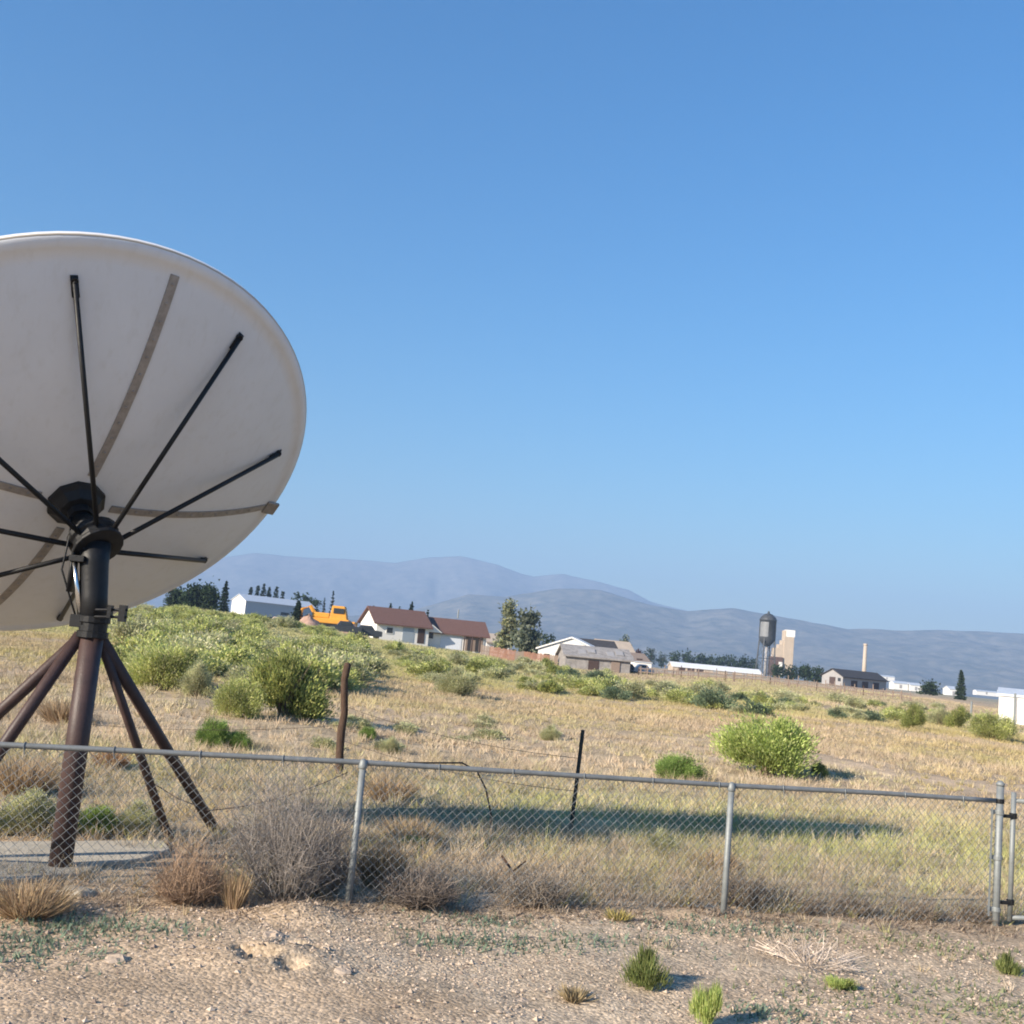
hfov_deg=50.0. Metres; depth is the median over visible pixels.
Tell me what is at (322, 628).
shrub
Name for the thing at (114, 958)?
stone
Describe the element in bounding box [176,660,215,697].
rabbitbrush
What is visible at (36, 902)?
grass clump
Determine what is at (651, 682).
shrub
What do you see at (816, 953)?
bleached twigs
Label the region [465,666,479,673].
shrub
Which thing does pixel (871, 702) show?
shrub
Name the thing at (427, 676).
shrub
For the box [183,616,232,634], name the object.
shrub
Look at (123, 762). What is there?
grass clump
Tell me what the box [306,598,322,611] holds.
broadleaf tree
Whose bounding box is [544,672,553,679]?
shrub
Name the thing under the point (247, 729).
fence wire
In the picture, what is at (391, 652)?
shrub
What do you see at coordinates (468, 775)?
fence wire
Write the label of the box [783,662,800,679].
green bush
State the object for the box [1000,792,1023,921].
chain link gate
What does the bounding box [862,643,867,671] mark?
tall chimney
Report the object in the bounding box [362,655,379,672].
shrub
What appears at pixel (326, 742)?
shrub
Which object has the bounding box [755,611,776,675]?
water tower
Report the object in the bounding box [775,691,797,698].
shrub
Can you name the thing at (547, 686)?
shrub
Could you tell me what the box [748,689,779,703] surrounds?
shrub
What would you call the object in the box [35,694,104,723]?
grass clump
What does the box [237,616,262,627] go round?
shrub
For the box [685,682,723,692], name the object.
shrub
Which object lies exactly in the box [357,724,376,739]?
green weed
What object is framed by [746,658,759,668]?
tree
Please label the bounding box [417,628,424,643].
door
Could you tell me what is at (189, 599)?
broadleaf tree
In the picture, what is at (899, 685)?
building
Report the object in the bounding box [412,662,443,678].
shrub
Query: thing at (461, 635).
house
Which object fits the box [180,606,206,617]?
shrub
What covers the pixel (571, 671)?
shrub
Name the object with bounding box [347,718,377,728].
shrub
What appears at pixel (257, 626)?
shrub
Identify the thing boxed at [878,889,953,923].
dead weeds
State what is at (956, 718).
shrub
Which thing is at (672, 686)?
shrub
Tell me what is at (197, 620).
shrub
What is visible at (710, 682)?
shrub
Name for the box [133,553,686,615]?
hills
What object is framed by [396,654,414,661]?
shrub
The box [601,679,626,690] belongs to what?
shrub
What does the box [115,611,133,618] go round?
shrub
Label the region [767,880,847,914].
dead weeds
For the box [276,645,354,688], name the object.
shrub
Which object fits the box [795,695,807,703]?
shrub
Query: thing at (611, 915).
grass tuft
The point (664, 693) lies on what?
shrub
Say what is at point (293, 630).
shrub
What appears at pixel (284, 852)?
dead bush
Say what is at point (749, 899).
dead weeds
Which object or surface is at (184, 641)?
shrub
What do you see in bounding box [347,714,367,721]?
shrub
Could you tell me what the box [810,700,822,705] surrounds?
shrub
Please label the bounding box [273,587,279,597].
conifer tree
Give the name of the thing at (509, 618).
poplar tree
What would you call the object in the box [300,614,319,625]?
dirt pile
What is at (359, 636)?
shrub
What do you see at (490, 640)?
white house
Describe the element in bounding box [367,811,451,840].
grass clump
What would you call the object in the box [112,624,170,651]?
shrub
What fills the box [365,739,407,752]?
shrub
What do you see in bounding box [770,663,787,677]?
green bush
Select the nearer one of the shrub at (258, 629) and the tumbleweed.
the tumbleweed
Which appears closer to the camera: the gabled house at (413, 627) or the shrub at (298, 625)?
the shrub at (298, 625)
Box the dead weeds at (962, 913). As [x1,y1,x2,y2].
[946,894,1002,924]
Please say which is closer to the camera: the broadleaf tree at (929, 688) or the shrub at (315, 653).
the shrub at (315, 653)
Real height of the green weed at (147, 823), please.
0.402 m
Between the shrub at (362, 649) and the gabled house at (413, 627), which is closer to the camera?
the shrub at (362, 649)
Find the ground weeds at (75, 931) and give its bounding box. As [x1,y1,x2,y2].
[0,904,1023,1023]
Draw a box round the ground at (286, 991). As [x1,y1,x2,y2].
[0,611,1023,1023]
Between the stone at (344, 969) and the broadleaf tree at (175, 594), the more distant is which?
the broadleaf tree at (175, 594)
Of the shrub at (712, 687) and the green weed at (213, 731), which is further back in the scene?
the shrub at (712, 687)
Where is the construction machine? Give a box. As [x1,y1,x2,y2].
[300,605,357,626]
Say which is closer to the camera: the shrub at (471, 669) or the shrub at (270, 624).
the shrub at (471, 669)
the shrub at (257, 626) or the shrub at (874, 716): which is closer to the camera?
the shrub at (874, 716)
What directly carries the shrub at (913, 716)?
on the ground at (286, 991)
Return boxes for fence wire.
[92,724,337,729]
[345,741,571,790]
[348,707,573,757]
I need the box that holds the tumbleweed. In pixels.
[140,835,236,907]
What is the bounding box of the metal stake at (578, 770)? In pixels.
[569,730,584,832]
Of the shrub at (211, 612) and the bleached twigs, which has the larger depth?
the shrub at (211, 612)
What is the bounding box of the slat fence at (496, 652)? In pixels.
[480,644,557,665]
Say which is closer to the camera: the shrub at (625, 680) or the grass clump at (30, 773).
the grass clump at (30, 773)
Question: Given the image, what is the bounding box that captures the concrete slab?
[0,840,169,885]
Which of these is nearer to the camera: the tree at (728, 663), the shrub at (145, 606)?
the shrub at (145, 606)
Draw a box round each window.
[386,627,393,633]
[428,633,433,638]
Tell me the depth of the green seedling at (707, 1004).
6.17 m
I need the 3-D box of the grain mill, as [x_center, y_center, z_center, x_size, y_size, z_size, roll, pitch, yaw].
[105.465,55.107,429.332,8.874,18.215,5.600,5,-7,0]
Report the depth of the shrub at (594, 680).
53.70 m
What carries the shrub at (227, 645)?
on the ground at (286, 991)
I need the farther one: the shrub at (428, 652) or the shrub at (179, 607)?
the shrub at (179, 607)
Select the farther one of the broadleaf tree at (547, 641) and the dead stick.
the broadleaf tree at (547, 641)
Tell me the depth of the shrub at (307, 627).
96.21 m
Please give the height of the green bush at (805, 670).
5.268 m
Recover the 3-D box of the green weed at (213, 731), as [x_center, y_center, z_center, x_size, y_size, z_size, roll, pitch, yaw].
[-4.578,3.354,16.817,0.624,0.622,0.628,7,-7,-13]
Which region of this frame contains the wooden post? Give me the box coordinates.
[336,663,350,773]
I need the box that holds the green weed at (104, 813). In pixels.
[77,800,122,838]
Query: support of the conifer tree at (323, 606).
on the ground at (286, 991)
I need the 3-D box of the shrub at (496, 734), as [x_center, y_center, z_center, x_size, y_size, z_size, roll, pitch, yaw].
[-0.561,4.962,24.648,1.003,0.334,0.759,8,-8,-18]
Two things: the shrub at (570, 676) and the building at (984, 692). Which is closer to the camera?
the shrub at (570, 676)
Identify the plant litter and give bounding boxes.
[24,876,1023,945]
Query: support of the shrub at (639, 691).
on the ground at (286, 991)
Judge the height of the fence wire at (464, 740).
0.204 m
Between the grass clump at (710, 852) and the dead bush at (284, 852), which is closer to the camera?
the dead bush at (284, 852)
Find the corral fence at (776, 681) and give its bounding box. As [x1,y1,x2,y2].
[638,666,911,700]
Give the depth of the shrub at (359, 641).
72.44 m
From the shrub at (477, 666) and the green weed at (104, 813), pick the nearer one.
the green weed at (104, 813)
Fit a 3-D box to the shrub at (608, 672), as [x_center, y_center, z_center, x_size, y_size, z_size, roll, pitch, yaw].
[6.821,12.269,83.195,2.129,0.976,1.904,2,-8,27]
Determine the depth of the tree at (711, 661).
435.83 m
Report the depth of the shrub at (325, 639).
59.64 m
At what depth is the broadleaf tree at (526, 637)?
125.65 m
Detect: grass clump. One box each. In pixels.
[0,752,61,795]
[0,874,103,920]
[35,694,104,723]
[87,744,134,769]
[218,868,253,909]
[352,771,429,803]
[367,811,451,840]
[680,844,744,875]
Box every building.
[881,675,894,680]
[889,680,907,690]
[907,682,921,690]
[942,686,956,695]
[972,689,998,696]
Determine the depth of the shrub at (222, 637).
39.62 m
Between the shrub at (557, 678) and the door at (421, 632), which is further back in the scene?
the door at (421, 632)
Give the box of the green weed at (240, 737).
[226,727,255,749]
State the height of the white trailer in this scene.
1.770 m
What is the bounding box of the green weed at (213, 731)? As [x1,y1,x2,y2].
[193,712,231,748]
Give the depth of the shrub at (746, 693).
63.44 m
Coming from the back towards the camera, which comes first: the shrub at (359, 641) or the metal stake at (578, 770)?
the shrub at (359, 641)
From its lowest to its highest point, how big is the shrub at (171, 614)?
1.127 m
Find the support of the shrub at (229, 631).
on the ground at (286, 991)
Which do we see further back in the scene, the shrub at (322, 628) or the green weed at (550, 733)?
the shrub at (322, 628)
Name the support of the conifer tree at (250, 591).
on the ground at (286, 991)
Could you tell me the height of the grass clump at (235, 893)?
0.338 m
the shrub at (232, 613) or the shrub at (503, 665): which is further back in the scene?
the shrub at (232, 613)
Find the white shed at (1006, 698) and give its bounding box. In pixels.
[997,687,1023,724]
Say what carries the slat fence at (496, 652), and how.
on the ground at (286, 991)
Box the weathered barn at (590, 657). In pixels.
[555,643,633,673]
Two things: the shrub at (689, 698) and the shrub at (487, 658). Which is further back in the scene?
the shrub at (487, 658)
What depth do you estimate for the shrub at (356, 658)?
45.10 m
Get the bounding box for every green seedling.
[618,937,674,993]
[687,978,724,1023]
[821,972,858,990]
[992,950,1023,977]
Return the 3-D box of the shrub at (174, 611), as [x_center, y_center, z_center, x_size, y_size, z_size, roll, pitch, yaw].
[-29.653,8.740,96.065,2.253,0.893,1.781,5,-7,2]
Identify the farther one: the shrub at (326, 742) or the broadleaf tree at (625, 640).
the broadleaf tree at (625, 640)
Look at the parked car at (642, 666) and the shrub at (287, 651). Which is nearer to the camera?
the shrub at (287, 651)
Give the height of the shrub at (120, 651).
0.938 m
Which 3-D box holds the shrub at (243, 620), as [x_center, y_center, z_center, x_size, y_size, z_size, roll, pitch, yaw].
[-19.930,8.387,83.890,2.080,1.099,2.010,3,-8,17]
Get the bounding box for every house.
[357,606,433,646]
[428,610,489,652]
[485,633,508,657]
[536,637,592,665]
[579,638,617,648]
[594,639,635,652]
[630,652,650,663]
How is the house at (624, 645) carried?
on the ground at (286, 991)
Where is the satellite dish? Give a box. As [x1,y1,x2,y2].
[0,231,306,867]
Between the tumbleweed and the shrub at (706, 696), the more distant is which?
the shrub at (706, 696)
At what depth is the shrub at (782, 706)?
51.39 m
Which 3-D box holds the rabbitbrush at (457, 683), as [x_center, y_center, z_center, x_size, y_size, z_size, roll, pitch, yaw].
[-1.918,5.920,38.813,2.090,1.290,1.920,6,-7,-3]
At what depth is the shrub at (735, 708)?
45.00 m
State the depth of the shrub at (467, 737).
23.01 m
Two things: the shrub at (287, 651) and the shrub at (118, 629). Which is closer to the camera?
the shrub at (287, 651)
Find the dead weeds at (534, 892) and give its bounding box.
[483,854,589,910]
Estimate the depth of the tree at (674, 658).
436.34 m
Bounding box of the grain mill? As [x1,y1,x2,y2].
[767,630,794,675]
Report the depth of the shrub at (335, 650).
43.41 m
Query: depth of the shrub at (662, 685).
64.17 m
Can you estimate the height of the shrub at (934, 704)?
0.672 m
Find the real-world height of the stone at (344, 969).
0.040 m
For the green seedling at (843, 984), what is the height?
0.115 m
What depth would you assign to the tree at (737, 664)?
436.11 m
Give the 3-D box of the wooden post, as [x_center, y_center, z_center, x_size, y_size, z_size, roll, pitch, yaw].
[-2.438,3.085,15.793,0.203,1.824,0.135,11,-9,-40]
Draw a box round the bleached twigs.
[750,930,866,975]
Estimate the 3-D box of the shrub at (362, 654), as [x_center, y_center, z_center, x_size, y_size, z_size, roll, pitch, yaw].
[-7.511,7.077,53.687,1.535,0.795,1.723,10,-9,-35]
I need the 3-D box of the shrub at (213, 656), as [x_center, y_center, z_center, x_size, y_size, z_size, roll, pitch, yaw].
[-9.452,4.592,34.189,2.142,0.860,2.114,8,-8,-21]
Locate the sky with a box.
[0,0,1023,633]
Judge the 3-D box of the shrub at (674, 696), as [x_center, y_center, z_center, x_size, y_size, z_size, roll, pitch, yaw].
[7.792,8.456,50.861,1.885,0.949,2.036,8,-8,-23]
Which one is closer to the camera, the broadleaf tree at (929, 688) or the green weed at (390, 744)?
the green weed at (390, 744)
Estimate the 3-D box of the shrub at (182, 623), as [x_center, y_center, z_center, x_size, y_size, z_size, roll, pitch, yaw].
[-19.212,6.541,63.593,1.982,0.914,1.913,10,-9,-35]
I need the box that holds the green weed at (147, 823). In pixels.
[113,795,173,838]
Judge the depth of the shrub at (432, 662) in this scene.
50.02 m
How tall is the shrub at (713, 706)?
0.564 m
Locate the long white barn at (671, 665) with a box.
[667,661,762,676]
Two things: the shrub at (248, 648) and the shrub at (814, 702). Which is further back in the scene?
the shrub at (814, 702)
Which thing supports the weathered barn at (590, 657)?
on the ground at (286, 991)
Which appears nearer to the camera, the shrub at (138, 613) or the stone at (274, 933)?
the stone at (274, 933)
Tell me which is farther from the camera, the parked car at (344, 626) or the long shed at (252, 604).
the long shed at (252, 604)
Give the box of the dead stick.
[501,855,525,883]
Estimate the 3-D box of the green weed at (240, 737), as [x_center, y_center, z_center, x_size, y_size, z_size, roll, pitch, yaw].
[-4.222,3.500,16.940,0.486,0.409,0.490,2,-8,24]
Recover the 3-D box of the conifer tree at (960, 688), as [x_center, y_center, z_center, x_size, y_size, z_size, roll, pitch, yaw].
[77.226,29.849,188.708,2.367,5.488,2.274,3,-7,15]
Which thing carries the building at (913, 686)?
on the ground at (286, 991)
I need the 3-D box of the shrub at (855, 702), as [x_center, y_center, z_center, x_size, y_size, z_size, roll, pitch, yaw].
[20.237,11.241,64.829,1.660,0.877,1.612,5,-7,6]
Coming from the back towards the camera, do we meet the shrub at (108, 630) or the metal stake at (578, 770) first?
the shrub at (108, 630)
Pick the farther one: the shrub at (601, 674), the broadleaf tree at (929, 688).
the broadleaf tree at (929, 688)
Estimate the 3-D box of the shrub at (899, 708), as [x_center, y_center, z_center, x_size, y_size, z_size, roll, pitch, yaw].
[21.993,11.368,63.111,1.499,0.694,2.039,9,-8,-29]
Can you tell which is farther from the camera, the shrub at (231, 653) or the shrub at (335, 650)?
the shrub at (335, 650)
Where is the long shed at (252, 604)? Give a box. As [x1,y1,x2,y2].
[231,594,315,618]
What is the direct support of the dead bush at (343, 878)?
on the ground at (286, 991)
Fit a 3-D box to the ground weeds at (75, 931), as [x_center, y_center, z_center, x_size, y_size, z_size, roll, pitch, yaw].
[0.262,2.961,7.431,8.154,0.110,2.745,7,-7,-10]
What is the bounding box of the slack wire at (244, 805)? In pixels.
[155,772,347,810]
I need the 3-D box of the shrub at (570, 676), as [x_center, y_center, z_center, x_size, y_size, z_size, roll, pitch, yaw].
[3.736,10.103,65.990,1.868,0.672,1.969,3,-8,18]
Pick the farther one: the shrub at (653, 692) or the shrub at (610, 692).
the shrub at (653, 692)
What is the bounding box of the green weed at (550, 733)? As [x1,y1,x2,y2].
[536,724,563,740]
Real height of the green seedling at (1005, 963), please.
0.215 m
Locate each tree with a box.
[161,586,184,606]
[177,579,204,607]
[193,579,221,610]
[217,581,230,612]
[248,587,253,594]
[255,585,260,595]
[259,583,266,595]
[265,587,271,596]
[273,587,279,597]
[290,600,302,621]
[291,592,312,601]
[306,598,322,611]
[322,598,325,612]
[329,591,334,612]
[490,597,520,653]
[505,604,543,657]
[540,628,555,644]
[619,634,629,641]
[647,647,657,664]
[655,651,668,667]
[663,650,681,663]
[681,648,696,662]
[688,652,711,664]
[701,653,716,664]
[710,654,725,665]
[721,654,735,666]
[729,654,746,667]
[736,654,751,668]
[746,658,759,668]
[916,679,942,695]
[954,670,966,699]
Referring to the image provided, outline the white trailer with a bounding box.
[631,661,652,667]
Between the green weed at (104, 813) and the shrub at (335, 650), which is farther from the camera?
the shrub at (335, 650)
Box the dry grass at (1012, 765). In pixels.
[0,607,1023,992]
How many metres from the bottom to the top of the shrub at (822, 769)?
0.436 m
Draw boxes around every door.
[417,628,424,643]
[829,677,835,683]
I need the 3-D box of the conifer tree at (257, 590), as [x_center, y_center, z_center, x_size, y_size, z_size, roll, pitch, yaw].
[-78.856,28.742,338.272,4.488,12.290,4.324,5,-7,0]
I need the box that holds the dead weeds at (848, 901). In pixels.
[818,886,889,918]
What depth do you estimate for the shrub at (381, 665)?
45.93 m
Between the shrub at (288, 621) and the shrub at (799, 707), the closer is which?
the shrub at (799, 707)
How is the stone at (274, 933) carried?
on the ground at (286, 991)
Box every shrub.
[100,643,136,668]
[107,611,158,643]
[107,626,150,642]
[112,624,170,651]
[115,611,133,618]
[125,634,167,654]
[129,603,154,611]
[133,610,152,620]
[142,608,173,621]
[142,620,193,639]
[144,630,223,649]
[150,618,181,629]
[150,623,186,635]
[153,616,186,630]
[161,608,176,618]
[166,608,181,614]
[168,627,235,649]
[170,604,190,610]
[171,634,222,650]
[172,617,190,631]
[175,612,193,619]
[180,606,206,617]
[182,611,215,628]
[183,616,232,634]
[187,620,234,635]
[188,634,235,648]
[188,647,235,675]
[189,643,224,651]
[191,613,240,626]
[195,648,238,665]
[203,609,222,617]
[204,658,230,676]
[206,642,266,666]
[210,619,246,632]
[218,664,257,681]
[224,632,262,658]
[226,628,270,639]
[228,611,240,616]
[228,634,271,656]
[228,652,266,670]
[236,623,271,635]
[236,642,260,665]
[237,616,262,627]
[238,612,273,623]
[241,616,265,626]
[242,620,270,631]
[245,631,281,648]
[259,646,319,660]
[261,633,305,644]
[261,636,296,647]
[262,620,276,627]
[262,639,288,655]
[270,635,314,655]
[271,615,299,627]
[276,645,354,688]
[278,620,293,627]
[285,627,299,632]
[285,644,339,659]
[287,620,304,628]
[289,655,340,686]
[300,624,320,633]
[301,632,348,646]
[303,629,318,635]
[306,735,335,748]
[310,643,354,656]
[313,623,328,631]
[319,628,339,636]
[320,641,354,651]
[322,649,378,687]
[324,635,351,646]
[324,667,365,687]
[325,742,344,749]
[327,650,380,680]
[328,720,358,727]
[332,676,364,691]
[335,630,371,645]
[339,648,377,671]
[340,636,357,645]
[344,643,367,649]
[347,638,369,648]
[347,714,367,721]
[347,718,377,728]
[348,644,381,656]
[352,649,375,657]
[352,651,391,673]
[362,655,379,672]
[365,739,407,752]
[381,639,406,651]
[384,648,402,655]
[391,658,414,666]
[392,719,419,735]
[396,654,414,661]
[397,649,415,654]
[403,659,431,674]
[406,652,439,662]
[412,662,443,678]
[415,670,442,682]
[416,648,435,653]
[416,658,452,676]
[418,648,436,658]
[436,656,453,665]
[445,651,468,658]
[446,653,471,665]
[454,735,479,742]
[462,670,483,682]
[464,659,498,670]
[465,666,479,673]
[468,725,507,739]
[469,655,496,661]
[471,719,497,727]
[473,713,497,724]
[475,657,504,669]
[478,664,510,679]
[492,661,509,668]
[503,661,518,672]
[503,666,516,673]
[511,658,544,671]
[513,654,533,663]
[516,676,537,682]
[516,682,536,689]
[521,678,562,690]
[522,668,545,675]
[532,679,562,693]
[541,656,554,665]
[544,663,566,674]
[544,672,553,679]
[551,673,578,681]
[552,666,584,678]
[556,682,566,692]
[560,675,586,681]
[560,675,590,688]
[575,684,602,695]
[582,674,623,686]
[583,670,612,679]
[589,671,618,678]
[590,681,607,694]
[593,668,613,673]
[598,683,636,700]
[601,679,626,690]
[613,678,650,697]
[617,676,631,684]
[642,679,657,685]
[642,686,660,697]
[649,683,676,691]
[651,682,678,690]
[658,679,676,684]
[659,684,696,698]
[660,685,697,702]
[672,694,702,705]
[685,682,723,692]
[685,684,738,710]
[693,677,715,688]
[699,685,721,695]
[700,679,731,692]
[701,700,725,709]
[727,706,748,712]
[728,692,751,701]
[731,698,773,715]
[734,690,756,698]
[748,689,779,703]
[748,691,770,697]
[756,701,787,710]
[758,702,776,715]
[772,688,801,698]
[774,696,798,703]
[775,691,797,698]
[781,696,800,702]
[785,700,796,708]
[789,701,809,711]
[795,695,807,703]
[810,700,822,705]
[822,691,852,703]
[825,708,849,718]
[834,704,867,713]
[843,695,867,709]
[850,710,870,721]
[863,709,888,721]
[865,697,882,706]
[879,704,905,713]
[879,709,905,719]
[897,703,927,728]
[904,700,929,710]
[926,705,950,725]
[929,701,945,708]
[942,703,971,726]
[964,708,1023,740]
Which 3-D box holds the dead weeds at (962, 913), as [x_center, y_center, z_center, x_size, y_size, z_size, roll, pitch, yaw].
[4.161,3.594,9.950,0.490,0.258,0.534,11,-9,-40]
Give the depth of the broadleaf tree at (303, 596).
307.80 m
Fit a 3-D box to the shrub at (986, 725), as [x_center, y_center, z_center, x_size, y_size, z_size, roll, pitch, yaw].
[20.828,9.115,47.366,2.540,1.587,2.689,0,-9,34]
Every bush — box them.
[200,724,378,901]
[304,825,357,894]
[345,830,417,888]
[650,750,711,780]
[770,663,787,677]
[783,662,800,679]
[796,663,816,681]
[809,665,823,682]
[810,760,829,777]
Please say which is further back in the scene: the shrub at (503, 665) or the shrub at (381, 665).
the shrub at (503, 665)
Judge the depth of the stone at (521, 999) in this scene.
6.41 m
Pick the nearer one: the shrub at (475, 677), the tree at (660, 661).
the shrub at (475, 677)
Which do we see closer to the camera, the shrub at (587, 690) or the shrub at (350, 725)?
the shrub at (350, 725)
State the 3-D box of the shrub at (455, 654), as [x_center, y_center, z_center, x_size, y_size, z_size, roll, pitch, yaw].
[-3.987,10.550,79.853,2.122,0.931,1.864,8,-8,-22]
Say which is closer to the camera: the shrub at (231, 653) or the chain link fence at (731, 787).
the chain link fence at (731, 787)
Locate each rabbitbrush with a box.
[120,634,220,690]
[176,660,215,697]
[203,672,272,718]
[241,636,339,720]
[428,663,485,696]
[701,703,822,780]
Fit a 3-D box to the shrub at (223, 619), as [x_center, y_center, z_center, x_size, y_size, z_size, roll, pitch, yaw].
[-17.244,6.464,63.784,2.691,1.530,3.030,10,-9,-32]
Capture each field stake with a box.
[970,701,972,717]
[1013,693,1015,721]
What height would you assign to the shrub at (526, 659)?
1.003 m
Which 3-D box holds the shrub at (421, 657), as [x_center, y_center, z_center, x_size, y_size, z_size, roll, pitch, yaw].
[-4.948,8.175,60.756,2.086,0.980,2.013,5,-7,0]
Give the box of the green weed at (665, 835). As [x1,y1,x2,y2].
[642,825,683,857]
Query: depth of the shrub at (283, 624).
100.66 m
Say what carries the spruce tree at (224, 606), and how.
on the ground at (286, 991)
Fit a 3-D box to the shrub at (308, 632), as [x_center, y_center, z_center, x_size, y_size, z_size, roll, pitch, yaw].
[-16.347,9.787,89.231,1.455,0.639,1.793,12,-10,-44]
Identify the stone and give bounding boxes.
[104,953,129,962]
[262,930,284,936]
[334,964,352,974]
[516,997,527,1001]
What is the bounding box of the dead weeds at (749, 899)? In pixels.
[710,867,780,910]
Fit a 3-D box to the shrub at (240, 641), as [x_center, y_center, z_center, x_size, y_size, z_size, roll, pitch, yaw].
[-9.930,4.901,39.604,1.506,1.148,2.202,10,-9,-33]
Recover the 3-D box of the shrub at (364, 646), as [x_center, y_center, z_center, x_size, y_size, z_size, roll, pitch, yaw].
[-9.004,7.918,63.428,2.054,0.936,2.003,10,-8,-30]
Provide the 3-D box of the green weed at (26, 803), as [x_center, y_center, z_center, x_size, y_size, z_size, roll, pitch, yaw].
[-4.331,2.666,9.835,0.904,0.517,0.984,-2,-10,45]
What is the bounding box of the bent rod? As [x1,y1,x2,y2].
[407,762,491,830]
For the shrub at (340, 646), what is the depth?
58.84 m
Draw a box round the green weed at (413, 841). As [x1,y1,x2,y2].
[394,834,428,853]
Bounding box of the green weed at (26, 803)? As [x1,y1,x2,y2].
[0,782,79,839]
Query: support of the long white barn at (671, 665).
on the ground at (286, 991)
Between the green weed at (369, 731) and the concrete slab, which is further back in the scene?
the green weed at (369, 731)
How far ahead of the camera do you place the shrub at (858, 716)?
51.83 m
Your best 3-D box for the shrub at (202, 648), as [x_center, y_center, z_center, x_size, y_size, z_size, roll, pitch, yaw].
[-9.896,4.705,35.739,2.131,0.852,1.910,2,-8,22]
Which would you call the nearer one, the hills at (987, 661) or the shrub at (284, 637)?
the shrub at (284, 637)
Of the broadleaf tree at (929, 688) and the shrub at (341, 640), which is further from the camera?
the broadleaf tree at (929, 688)
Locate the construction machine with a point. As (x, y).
(336, 615)
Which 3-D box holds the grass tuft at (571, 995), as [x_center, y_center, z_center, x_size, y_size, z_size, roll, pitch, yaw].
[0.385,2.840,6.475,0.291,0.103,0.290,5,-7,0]
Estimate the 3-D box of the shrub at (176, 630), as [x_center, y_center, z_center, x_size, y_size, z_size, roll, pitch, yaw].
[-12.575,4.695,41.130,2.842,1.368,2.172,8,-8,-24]
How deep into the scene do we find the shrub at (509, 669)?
73.70 m
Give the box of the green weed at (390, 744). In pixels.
[378,735,402,754]
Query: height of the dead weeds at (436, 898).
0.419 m
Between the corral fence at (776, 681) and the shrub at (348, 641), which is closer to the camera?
the shrub at (348, 641)
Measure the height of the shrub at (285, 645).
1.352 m
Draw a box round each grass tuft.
[555,982,598,1003]
[600,907,634,921]
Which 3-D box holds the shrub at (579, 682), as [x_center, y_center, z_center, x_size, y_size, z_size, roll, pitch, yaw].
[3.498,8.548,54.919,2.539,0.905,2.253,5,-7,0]
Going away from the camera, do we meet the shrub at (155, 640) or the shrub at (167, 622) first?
the shrub at (155, 640)
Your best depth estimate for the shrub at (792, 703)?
55.63 m
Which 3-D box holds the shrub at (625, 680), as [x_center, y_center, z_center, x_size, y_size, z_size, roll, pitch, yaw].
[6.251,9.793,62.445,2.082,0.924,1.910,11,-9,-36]
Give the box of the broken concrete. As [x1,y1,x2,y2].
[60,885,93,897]
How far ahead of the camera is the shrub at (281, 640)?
49.01 m
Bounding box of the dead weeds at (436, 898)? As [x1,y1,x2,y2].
[366,850,479,914]
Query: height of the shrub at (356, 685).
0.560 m
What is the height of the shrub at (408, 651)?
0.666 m
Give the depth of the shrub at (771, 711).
45.30 m
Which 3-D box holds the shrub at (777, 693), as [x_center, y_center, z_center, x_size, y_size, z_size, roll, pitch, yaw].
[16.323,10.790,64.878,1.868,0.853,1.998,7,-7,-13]
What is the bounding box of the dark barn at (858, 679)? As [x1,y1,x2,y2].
[820,668,888,689]
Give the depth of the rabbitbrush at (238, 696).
21.46 m
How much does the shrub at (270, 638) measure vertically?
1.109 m
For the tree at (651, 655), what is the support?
on the ground at (286, 991)
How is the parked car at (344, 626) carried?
on the ground at (286, 991)
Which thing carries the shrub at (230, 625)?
on the ground at (286, 991)
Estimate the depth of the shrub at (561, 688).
51.53 m
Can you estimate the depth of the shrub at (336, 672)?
31.68 m
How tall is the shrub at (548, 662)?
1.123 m
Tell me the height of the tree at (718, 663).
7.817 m
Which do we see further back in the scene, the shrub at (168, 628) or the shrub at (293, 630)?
the shrub at (293, 630)
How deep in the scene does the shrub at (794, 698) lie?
62.94 m
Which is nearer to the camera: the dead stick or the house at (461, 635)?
the dead stick
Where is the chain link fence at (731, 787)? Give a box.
[0,742,1004,925]
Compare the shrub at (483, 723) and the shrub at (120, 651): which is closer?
the shrub at (483, 723)
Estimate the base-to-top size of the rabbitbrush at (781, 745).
1.548 m
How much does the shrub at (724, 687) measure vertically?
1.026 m
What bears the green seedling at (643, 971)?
on the ground at (286, 991)
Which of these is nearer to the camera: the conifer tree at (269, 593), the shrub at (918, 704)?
the shrub at (918, 704)
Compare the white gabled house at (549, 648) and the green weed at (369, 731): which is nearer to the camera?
the green weed at (369, 731)
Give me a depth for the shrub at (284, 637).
53.47 m
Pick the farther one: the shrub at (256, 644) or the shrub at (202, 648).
the shrub at (256, 644)
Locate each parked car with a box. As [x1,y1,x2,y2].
[331,621,361,633]
[359,625,382,638]
[634,664,653,672]
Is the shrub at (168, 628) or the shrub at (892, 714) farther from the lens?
the shrub at (892, 714)
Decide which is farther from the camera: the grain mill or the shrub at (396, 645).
the grain mill
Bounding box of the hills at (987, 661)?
[348,589,1023,699]

